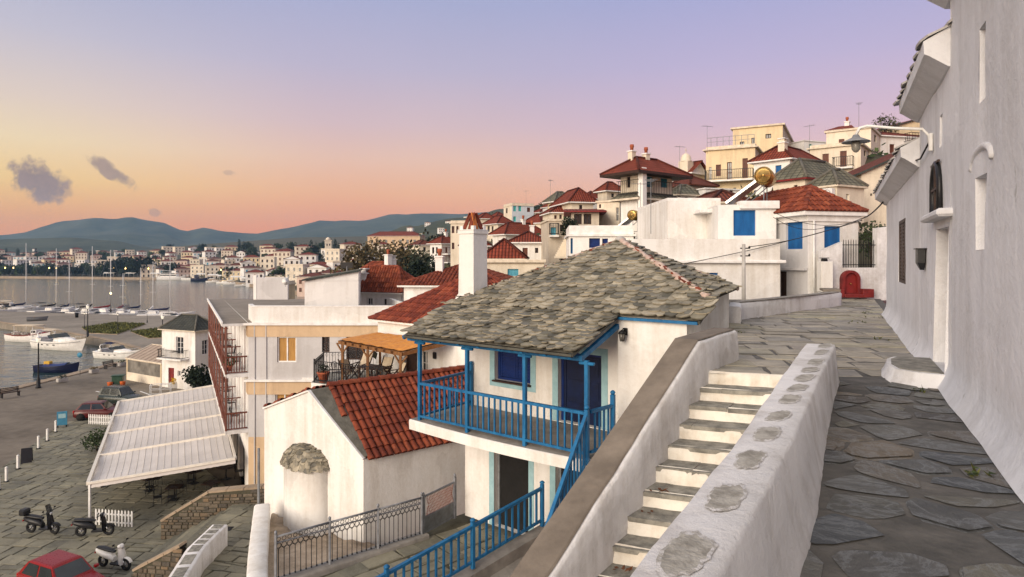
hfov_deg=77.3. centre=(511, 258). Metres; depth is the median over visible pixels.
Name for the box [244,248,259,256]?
town tree
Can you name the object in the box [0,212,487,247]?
hills
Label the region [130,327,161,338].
grass
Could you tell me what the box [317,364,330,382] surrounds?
plant pot
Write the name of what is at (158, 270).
town house
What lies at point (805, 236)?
power line
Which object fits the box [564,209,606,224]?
porch house
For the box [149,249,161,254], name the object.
town house
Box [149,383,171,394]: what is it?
white rack
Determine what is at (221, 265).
town house
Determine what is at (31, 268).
town tree
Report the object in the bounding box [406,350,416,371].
door
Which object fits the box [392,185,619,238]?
hill
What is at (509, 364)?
window
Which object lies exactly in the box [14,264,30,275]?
town tree
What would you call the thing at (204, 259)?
town house
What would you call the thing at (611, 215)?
narrow house
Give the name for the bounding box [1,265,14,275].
town tree
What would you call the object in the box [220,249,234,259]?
town house
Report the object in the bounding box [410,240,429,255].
cottage
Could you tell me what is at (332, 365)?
iron chair
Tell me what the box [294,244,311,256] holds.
town house
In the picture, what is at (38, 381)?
street lamp
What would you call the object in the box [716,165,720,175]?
window
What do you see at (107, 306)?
sailing boat
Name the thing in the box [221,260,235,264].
town house
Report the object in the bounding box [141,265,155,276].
town house
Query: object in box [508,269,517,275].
window
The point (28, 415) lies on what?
quay
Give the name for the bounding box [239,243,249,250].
town tree
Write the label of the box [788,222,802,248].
window
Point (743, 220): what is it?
window
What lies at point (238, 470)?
cafe chair
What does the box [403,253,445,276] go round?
tree
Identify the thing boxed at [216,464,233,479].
cafe table
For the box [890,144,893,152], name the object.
window
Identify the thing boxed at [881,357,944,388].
door step
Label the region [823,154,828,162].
window
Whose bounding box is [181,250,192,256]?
town house
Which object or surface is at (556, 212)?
pale long house
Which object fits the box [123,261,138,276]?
town tree
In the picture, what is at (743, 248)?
utility pole
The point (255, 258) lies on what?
town house
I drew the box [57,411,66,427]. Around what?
display sign
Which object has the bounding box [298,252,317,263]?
town house
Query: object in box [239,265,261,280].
town house
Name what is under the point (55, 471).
square paving
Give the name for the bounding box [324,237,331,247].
clock tower
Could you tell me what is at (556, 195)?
grey roof house
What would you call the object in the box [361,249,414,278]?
red tile house
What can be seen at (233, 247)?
town house
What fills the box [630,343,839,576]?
dividing wall
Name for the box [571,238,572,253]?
door
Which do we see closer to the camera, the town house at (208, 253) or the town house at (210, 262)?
the town house at (210, 262)
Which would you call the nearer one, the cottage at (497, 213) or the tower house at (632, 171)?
the tower house at (632, 171)
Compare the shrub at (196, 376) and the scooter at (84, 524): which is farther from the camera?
the shrub at (196, 376)
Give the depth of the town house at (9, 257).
669.00 m
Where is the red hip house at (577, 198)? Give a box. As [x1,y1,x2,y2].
[549,187,598,209]
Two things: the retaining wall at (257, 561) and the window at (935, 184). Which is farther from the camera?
the retaining wall at (257, 561)
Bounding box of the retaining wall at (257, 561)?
[246,503,269,576]
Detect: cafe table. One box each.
[140,477,159,491]
[164,483,183,500]
[185,469,202,484]
[200,480,221,487]
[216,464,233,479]
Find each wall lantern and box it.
[618,328,627,340]
[913,248,926,269]
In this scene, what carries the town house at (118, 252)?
on the town terrain at (318, 240)
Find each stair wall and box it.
[132,540,186,576]
[160,483,263,538]
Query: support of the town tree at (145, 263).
on the town terrain at (318, 240)
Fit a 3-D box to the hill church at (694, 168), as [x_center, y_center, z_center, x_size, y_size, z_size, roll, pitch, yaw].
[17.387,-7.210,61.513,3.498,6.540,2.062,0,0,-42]
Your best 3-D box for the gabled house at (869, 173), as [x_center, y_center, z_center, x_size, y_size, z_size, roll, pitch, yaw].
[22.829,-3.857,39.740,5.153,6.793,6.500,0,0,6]
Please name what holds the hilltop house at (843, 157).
on the terrain at (871, 159)
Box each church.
[678,150,705,178]
[873,0,1023,502]
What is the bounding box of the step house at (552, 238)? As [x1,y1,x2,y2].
[540,219,565,265]
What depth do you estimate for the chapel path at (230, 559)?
26.75 m
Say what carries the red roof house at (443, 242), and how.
on the terrain at (871, 159)
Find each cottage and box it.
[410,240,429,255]
[492,212,503,215]
[540,204,547,211]
[587,191,597,208]
[593,181,619,200]
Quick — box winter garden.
[125,344,161,385]
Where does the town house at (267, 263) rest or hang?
on the town terrain at (318, 240)
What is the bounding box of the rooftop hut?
[302,268,362,304]
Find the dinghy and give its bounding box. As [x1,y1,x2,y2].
[26,316,47,320]
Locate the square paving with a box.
[0,418,225,576]
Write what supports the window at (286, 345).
in the hotel
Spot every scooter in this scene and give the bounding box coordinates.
[19,504,60,533]
[71,507,114,536]
[94,537,132,570]
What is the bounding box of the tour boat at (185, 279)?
[181,275,193,280]
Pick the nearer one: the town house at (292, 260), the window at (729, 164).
the window at (729, 164)
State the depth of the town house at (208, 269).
423.35 m
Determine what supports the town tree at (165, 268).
on the town terrain at (318, 240)
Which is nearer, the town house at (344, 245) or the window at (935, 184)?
the window at (935, 184)
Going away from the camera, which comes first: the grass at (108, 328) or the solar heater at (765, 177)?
the solar heater at (765, 177)
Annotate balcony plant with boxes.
[223,355,235,370]
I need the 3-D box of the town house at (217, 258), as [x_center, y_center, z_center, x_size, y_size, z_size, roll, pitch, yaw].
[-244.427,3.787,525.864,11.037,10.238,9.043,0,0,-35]
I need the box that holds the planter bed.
[168,378,176,387]
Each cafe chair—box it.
[145,477,153,493]
[153,486,161,504]
[166,485,176,505]
[186,470,195,485]
[229,407,238,423]
[234,463,243,478]
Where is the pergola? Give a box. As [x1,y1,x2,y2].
[336,332,445,379]
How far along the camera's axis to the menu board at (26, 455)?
42.50 m
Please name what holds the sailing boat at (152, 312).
on the water
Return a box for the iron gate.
[423,473,456,533]
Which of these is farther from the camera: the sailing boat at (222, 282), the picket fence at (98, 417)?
the sailing boat at (222, 282)
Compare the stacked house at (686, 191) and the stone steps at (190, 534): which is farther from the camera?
the stacked house at (686, 191)
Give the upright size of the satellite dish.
0.526 m
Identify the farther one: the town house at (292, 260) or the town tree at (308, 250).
the town tree at (308, 250)
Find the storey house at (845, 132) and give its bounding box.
[824,117,880,154]
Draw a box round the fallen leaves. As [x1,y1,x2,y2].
[613,565,632,571]
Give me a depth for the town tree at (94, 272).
478.34 m
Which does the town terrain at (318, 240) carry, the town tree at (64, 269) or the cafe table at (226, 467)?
the town tree at (64, 269)
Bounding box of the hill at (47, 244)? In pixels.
[0,237,156,251]
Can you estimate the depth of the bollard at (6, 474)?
38.80 m
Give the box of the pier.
[0,311,220,346]
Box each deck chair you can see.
[346,351,374,378]
[384,360,407,373]
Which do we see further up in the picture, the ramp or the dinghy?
the dinghy
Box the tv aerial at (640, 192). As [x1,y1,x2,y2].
[637,182,649,206]
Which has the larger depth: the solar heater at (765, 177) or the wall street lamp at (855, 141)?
the solar heater at (765, 177)
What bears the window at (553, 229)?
in the step house at (552, 238)
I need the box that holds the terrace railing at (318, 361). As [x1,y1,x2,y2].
[313,351,382,381]
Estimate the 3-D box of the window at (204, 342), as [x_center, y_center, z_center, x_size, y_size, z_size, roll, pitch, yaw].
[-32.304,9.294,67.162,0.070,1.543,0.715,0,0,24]
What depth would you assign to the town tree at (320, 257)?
407.07 m
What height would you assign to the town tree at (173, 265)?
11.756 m
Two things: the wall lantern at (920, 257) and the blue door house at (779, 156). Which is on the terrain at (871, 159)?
the blue door house at (779, 156)
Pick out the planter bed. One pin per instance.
(174, 384)
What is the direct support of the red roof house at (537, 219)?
on the terrain at (871, 159)
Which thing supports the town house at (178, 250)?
on the town terrain at (318, 240)
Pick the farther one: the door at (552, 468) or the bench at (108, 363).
the bench at (108, 363)
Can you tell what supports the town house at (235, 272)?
on the town terrain at (318, 240)
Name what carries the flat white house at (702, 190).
on the terrain at (871, 159)
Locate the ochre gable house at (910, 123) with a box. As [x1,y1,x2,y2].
[877,120,919,134]
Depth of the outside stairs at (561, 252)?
47.01 m
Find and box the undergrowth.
[373,131,911,358]
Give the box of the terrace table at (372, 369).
[358,364,391,377]
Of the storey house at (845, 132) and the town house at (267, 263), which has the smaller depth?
the storey house at (845, 132)
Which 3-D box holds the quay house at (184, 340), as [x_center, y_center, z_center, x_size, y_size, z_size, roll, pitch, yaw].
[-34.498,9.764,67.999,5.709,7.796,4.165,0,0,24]
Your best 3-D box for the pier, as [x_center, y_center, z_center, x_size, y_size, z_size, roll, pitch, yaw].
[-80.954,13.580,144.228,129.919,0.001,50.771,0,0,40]
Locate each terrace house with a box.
[368,275,500,373]
[637,198,720,238]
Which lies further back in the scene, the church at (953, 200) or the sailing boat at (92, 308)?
the sailing boat at (92, 308)
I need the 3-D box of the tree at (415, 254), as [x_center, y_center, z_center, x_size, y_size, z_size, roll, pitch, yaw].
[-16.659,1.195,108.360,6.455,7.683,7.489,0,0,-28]
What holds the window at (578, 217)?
in the porch house at (586, 216)
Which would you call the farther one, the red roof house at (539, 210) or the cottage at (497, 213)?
the cottage at (497, 213)
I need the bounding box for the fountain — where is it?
[839,270,873,297]
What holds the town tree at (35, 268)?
on the town terrain at (318, 240)
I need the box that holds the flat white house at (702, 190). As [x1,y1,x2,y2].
[696,188,747,196]
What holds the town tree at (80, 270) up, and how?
on the town terrain at (318, 240)
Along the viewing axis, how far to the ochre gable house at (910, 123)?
72.48 m
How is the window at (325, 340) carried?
in the hotel
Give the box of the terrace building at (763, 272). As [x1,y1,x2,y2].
[629,239,785,299]
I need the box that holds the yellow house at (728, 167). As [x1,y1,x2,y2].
[703,134,762,197]
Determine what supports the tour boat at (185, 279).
on the water
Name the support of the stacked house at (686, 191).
on the terrain at (871, 159)
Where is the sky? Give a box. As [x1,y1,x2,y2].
[0,0,949,234]
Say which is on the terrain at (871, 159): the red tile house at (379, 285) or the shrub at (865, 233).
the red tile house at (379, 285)
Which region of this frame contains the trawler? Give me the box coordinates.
[190,275,211,280]
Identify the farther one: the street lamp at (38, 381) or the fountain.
the street lamp at (38, 381)
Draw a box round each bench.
[0,386,19,398]
[102,360,116,368]
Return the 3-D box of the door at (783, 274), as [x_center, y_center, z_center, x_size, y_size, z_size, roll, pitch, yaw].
[11.770,1.128,27.543,0.070,1.155,0.506,0,0,-14]
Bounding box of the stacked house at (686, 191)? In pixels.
[673,184,699,197]
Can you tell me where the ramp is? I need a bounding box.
[451,521,545,576]
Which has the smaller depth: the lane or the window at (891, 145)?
the lane
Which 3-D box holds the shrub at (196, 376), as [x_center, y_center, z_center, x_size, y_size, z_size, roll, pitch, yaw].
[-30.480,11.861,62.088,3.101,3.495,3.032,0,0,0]
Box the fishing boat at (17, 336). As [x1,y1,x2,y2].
[4,324,50,341]
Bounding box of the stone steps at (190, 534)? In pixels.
[124,511,223,576]
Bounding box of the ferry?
[156,271,184,279]
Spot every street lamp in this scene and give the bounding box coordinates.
[35,335,41,387]
[86,304,88,336]
[841,124,932,152]
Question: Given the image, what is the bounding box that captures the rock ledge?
[268,513,374,576]
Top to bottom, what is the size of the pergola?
1.951 m
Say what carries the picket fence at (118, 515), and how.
on the square paving
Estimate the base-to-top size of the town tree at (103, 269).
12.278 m
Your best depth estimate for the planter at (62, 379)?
70.03 m
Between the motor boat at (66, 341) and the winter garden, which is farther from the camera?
the motor boat at (66, 341)
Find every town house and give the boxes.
[0,255,12,260]
[1,260,11,264]
[5,251,15,255]
[12,255,23,258]
[13,259,26,265]
[24,256,36,261]
[31,261,44,266]
[38,255,48,259]
[40,258,58,264]
[47,250,58,256]
[55,262,72,267]
[57,258,70,262]
[59,251,69,254]
[60,254,74,261]
[70,247,81,255]
[75,251,87,261]
[76,259,88,262]
[91,254,101,259]
[114,251,123,255]
[125,250,133,255]
[130,255,146,258]
[137,250,145,255]
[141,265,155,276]
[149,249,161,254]
[152,257,162,264]
[156,267,163,276]
[160,259,173,264]
[162,246,172,254]
[163,255,175,260]
[165,251,176,258]
[173,247,184,254]
[174,259,189,264]
[174,267,189,276]
[180,256,196,259]
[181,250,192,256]
[188,246,196,251]
[190,259,202,264]
[190,265,208,276]
[192,251,201,257]
[199,257,210,263]
[201,250,216,256]
[204,247,213,250]
[205,259,219,265]
[205,266,218,278]
[206,257,222,262]
[210,263,228,268]
[214,247,224,253]
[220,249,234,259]
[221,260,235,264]
[221,268,239,280]
[224,255,240,262]
[225,245,237,252]
[228,263,240,267]
[236,251,245,258]
[238,260,255,266]
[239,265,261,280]
[243,255,259,265]
[245,269,265,286]
[259,244,274,247]
[259,247,278,256]
[260,257,276,273]
[266,268,275,275]
[273,249,294,265]
[283,256,301,265]
[285,264,309,285]
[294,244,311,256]
[295,272,325,296]
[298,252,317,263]
[306,264,330,273]
[308,262,326,265]
[318,269,333,273]
[321,248,334,258]
[325,249,345,261]
[327,261,344,269]
[339,242,362,258]
[372,242,389,253]
[437,228,443,233]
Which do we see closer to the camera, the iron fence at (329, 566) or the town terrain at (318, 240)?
the iron fence at (329, 566)
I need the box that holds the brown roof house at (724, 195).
[696,189,751,204]
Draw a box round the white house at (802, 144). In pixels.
[789,140,825,152]
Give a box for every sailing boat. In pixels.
[0,247,49,311]
[26,248,74,312]
[50,264,79,312]
[65,246,108,313]
[81,250,128,313]
[111,276,129,313]
[114,268,157,314]
[137,255,194,315]
[145,266,158,313]
[206,268,220,282]
[216,265,228,283]
[223,268,234,284]
[234,270,245,286]
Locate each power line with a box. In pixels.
[684,220,861,263]
[750,218,861,246]
[773,217,825,229]
[774,212,859,225]
[862,202,883,218]
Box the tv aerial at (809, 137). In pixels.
[805,125,813,152]
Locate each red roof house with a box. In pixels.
[426,229,450,266]
[478,212,493,222]
[482,215,512,240]
[488,215,540,244]
[509,221,541,259]
[526,213,542,227]
[534,208,542,214]
[753,184,868,295]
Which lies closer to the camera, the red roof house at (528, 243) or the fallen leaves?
the fallen leaves
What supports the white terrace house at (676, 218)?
on the terrain at (871, 159)
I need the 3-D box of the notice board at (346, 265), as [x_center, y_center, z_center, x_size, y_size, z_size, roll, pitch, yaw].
[-10.320,0.640,40.000,0.750,0.840,0.052,0,0,0]
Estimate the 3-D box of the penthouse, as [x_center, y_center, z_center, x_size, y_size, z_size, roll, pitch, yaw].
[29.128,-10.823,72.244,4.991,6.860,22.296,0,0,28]
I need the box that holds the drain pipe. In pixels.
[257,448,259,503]
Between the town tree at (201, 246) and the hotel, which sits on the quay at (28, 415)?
the hotel
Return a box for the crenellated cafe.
[266,276,295,298]
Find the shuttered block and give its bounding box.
[707,201,779,238]
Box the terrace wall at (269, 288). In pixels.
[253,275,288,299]
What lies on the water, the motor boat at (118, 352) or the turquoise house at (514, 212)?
the motor boat at (118, 352)
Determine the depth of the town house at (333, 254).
356.39 m
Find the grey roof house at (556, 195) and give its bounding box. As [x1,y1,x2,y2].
[542,191,564,208]
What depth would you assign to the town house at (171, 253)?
627.99 m
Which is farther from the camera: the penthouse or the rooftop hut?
the penthouse
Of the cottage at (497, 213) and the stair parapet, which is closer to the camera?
the stair parapet
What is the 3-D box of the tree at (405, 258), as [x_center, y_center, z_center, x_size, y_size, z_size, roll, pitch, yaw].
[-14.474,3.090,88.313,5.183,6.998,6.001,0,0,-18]
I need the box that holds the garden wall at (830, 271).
[817,227,885,299]
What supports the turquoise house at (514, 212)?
on the terrain at (871, 159)
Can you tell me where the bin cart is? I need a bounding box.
[107,374,125,385]
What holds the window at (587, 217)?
in the porch house at (586, 216)
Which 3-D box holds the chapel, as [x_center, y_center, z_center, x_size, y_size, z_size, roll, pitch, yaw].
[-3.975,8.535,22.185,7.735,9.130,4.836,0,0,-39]
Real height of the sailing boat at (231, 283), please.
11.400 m
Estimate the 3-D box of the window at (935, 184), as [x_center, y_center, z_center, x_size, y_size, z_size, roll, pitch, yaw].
[5.769,-0.943,8.708,0.080,0.785,0.791,0,0,27]
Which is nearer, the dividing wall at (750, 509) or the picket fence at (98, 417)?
the dividing wall at (750, 509)
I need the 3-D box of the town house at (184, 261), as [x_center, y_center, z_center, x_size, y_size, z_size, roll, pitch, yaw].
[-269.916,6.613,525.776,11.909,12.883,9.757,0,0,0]
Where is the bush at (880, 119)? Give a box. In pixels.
[871,113,901,132]
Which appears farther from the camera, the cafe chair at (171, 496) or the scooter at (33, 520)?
the cafe chair at (171, 496)
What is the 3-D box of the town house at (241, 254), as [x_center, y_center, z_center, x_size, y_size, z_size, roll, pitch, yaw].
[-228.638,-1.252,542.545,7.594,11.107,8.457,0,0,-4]
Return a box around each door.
[169,368,173,381]
[177,337,182,352]
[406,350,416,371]
[489,451,533,532]
[550,466,572,508]
[552,347,607,429]
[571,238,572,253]
[781,271,786,295]
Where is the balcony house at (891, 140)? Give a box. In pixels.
[880,132,919,154]
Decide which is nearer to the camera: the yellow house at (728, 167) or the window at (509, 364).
the window at (509, 364)
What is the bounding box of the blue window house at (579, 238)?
[564,225,635,257]
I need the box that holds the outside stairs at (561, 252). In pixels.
[554,239,565,257]
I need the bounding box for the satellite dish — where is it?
[282,278,288,286]
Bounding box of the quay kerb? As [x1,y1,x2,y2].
[0,321,143,392]
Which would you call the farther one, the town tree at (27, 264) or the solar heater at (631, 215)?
the town tree at (27, 264)
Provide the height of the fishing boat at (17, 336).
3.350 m
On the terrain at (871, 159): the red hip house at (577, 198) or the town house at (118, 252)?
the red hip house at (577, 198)
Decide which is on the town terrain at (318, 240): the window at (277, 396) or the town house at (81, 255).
the town house at (81, 255)
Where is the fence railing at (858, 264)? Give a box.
[842,239,875,267]
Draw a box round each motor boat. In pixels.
[0,302,35,311]
[30,328,85,350]
[88,310,113,313]
[92,342,140,358]
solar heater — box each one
[619,210,636,231]
[725,166,776,204]
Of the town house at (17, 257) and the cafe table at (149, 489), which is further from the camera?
the town house at (17, 257)
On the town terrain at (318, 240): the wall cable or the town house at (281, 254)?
the town house at (281, 254)
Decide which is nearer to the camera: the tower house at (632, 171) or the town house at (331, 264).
the tower house at (632, 171)
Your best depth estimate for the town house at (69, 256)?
650.42 m
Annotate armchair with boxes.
[337,357,356,379]
[375,355,393,375]
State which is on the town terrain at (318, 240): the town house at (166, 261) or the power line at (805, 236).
the town house at (166, 261)
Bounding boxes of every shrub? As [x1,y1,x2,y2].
[80,426,105,450]
[181,363,211,387]
[858,220,885,267]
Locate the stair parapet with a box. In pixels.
[510,327,738,576]
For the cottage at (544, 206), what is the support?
on the terrain at (871, 159)
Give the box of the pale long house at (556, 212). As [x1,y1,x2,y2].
[539,205,563,219]
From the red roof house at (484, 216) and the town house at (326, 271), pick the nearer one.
the red roof house at (484, 216)
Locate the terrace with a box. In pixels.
[311,371,385,387]
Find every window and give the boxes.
[202,340,206,354]
[276,395,287,399]
[278,337,295,361]
[322,337,329,351]
[347,337,364,359]
[422,351,427,369]
[490,350,535,392]
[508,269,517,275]
[551,227,555,234]
[574,214,581,223]
[584,214,590,223]
[589,238,599,247]
[647,177,651,186]
[661,178,666,187]
[709,167,711,179]
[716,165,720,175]
[727,162,731,178]
[733,210,754,235]
[743,158,747,177]
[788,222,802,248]
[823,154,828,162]
[824,226,839,247]
[840,151,846,169]
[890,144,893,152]
[899,218,905,283]
[929,159,942,212]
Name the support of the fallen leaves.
on the staircase at (706, 442)
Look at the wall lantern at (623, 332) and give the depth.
13.80 m
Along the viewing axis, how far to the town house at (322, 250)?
425.07 m
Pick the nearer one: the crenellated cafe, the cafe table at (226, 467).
the cafe table at (226, 467)
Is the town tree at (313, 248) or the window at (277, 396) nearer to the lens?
the window at (277, 396)
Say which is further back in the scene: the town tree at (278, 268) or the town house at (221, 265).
the town house at (221, 265)
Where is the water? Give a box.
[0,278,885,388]
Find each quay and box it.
[0,276,296,294]
[0,311,244,486]
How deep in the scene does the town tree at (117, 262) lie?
467.18 m
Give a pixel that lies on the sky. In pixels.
(240, 116)
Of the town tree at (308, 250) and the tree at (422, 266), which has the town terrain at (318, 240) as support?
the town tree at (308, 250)
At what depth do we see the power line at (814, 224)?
25.31 m
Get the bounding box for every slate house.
[400,212,741,534]
[773,158,836,189]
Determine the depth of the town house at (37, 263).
555.41 m
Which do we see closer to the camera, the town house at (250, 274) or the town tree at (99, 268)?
the town house at (250, 274)
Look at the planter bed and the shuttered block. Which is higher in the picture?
the shuttered block
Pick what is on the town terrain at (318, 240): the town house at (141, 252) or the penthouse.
the town house at (141, 252)
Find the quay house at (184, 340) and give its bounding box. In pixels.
[156,313,220,388]
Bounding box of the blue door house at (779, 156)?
[747,137,820,195]
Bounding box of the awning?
[86,385,236,518]
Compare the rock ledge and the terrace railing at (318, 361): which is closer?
the rock ledge
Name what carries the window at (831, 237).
in the red roof house at (810, 204)
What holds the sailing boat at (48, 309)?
on the water
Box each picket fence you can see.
[88,414,110,424]
[95,509,132,526]
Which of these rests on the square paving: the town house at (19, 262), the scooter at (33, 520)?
the scooter at (33, 520)
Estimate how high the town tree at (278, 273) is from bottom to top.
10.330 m
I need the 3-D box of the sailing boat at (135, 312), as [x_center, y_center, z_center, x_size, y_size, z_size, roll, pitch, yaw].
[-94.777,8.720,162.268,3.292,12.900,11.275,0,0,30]
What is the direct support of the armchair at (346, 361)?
on the terrace
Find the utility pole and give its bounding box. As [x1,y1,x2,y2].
[740,244,750,299]
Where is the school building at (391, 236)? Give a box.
[367,231,425,251]
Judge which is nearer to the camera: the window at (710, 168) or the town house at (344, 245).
the window at (710, 168)
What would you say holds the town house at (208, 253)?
on the town terrain at (318, 240)
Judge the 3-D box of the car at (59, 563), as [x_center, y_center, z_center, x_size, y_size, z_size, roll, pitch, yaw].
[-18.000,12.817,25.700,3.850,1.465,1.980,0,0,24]
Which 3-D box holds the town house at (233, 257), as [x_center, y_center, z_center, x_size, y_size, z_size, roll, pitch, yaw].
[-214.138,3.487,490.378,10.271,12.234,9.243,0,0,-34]
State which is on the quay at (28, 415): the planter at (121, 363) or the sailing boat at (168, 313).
the planter at (121, 363)
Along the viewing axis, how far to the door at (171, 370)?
67.61 m
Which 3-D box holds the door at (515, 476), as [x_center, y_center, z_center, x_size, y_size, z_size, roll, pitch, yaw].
[0.035,5.955,16.742,1.504,2.289,0.215,0,0,39]
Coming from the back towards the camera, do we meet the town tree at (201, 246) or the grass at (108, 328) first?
the town tree at (201, 246)
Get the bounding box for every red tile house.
[359,265,409,304]
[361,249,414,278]
[396,249,513,300]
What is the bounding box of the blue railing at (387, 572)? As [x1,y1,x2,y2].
[376,480,544,576]
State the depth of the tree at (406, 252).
102.45 m
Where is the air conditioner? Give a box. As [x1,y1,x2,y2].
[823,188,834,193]
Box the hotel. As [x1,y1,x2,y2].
[207,298,401,484]
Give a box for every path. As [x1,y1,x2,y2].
[184,503,263,576]
[711,299,1023,576]
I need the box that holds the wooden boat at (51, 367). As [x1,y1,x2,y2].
[32,361,79,372]
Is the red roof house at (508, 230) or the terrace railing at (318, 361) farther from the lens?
the red roof house at (508, 230)
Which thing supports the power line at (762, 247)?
attached to the terrace building at (763, 272)
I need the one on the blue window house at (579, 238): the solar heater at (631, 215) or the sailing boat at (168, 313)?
the solar heater at (631, 215)
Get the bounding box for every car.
[16,549,104,576]
[73,400,117,420]
[97,384,142,403]
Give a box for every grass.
[82,321,145,334]
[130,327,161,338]
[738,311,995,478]
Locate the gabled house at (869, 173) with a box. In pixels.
[848,153,893,231]
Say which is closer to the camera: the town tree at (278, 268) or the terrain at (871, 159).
the terrain at (871, 159)
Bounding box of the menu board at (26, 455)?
[21,447,32,463]
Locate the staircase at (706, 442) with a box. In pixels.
[597,370,782,576]
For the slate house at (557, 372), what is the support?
on the lane
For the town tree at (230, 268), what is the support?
on the town terrain at (318, 240)
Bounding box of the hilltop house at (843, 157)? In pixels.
[806,143,876,171]
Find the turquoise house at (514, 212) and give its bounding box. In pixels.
[504,203,533,221]
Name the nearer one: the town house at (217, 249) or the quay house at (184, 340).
the quay house at (184, 340)
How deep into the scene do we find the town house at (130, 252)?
722.81 m
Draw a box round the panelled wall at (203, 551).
[169,524,227,576]
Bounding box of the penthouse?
[730,123,793,151]
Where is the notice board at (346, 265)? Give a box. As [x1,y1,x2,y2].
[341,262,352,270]
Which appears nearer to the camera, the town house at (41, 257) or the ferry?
the ferry
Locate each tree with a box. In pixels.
[0,264,12,275]
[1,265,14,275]
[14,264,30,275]
[20,262,32,274]
[25,265,36,274]
[31,264,41,274]
[36,262,55,275]
[57,265,71,275]
[73,265,88,275]
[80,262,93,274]
[84,265,94,273]
[90,268,102,275]
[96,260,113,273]
[96,265,106,275]
[101,261,119,276]
[106,259,124,276]
[111,256,137,276]
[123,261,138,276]
[129,257,148,276]
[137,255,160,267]
[160,264,174,273]
[163,262,179,273]
[197,244,206,249]
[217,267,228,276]
[221,266,237,279]
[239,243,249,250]
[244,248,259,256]
[245,246,257,251]
[267,267,284,275]
[269,267,282,275]
[274,243,282,248]
[286,242,296,249]
[302,248,315,253]
[306,245,320,254]
[316,252,324,260]
[330,241,370,276]
[353,237,387,269]
[377,240,410,267]
[396,243,426,266]
[398,256,416,271]
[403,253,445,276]
[427,232,443,240]
[560,216,577,234]
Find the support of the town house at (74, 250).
on the town terrain at (318, 240)
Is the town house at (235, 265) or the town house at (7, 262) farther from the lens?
the town house at (7, 262)
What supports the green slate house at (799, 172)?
on the terrain at (871, 159)
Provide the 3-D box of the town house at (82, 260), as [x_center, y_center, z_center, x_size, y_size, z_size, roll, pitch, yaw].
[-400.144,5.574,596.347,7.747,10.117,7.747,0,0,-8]
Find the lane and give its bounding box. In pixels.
[321,513,520,576]
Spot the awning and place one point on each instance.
(163, 434)
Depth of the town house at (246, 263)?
410.38 m
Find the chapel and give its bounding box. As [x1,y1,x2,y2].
[263,365,464,544]
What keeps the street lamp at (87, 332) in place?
on the pier
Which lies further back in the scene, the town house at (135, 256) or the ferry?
the town house at (135, 256)
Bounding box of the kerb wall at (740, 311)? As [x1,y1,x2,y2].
[729,288,841,323]
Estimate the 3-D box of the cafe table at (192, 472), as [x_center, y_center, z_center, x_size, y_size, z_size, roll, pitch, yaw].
[-19.200,13.175,38.600,0.800,0.750,0.800,0,0,36]
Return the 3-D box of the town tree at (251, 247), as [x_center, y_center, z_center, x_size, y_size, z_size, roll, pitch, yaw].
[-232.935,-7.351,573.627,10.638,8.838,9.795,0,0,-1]
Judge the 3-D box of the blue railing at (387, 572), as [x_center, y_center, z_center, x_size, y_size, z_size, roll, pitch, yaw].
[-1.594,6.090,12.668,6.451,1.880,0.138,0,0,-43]
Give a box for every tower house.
[449,220,478,265]
[599,144,692,238]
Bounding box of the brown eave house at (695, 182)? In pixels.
[672,176,719,188]
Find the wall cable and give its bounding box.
[915,143,927,160]
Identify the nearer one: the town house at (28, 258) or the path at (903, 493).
the path at (903, 493)
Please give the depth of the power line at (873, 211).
20.34 m
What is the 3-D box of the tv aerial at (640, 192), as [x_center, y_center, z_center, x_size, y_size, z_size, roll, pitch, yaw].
[7.589,-3.242,37.992,1.100,2.600,0.640,0,0,-9]
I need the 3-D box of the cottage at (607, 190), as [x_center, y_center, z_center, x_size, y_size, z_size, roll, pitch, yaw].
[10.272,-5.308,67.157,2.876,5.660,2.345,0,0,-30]
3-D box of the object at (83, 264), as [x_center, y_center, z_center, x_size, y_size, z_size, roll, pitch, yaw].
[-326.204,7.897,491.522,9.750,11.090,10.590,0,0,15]
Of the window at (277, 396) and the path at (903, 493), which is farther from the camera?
the window at (277, 396)
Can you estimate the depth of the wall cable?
9.84 m
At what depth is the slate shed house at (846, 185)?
34.26 m
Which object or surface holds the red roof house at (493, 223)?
on the terrain at (871, 159)
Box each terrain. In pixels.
[1,236,367,289]
[412,154,884,267]
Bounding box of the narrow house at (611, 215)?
[595,200,620,224]
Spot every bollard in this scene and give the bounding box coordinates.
[4,466,8,481]
[15,455,20,468]
[36,436,40,448]
[45,428,49,441]
[54,420,57,432]
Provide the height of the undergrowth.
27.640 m
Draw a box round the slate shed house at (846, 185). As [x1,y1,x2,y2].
[806,167,868,232]
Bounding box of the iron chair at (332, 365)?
[331,361,346,379]
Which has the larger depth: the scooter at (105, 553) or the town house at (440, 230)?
the town house at (440, 230)
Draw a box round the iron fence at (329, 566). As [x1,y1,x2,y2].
[274,492,428,576]
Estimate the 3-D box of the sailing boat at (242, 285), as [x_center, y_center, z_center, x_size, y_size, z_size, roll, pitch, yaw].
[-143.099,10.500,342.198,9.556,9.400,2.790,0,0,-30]
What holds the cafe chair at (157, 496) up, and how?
on the square paving
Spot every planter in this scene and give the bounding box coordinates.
[56,374,67,381]
[89,366,98,372]
[118,360,125,365]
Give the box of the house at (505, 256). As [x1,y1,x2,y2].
[487,238,545,276]

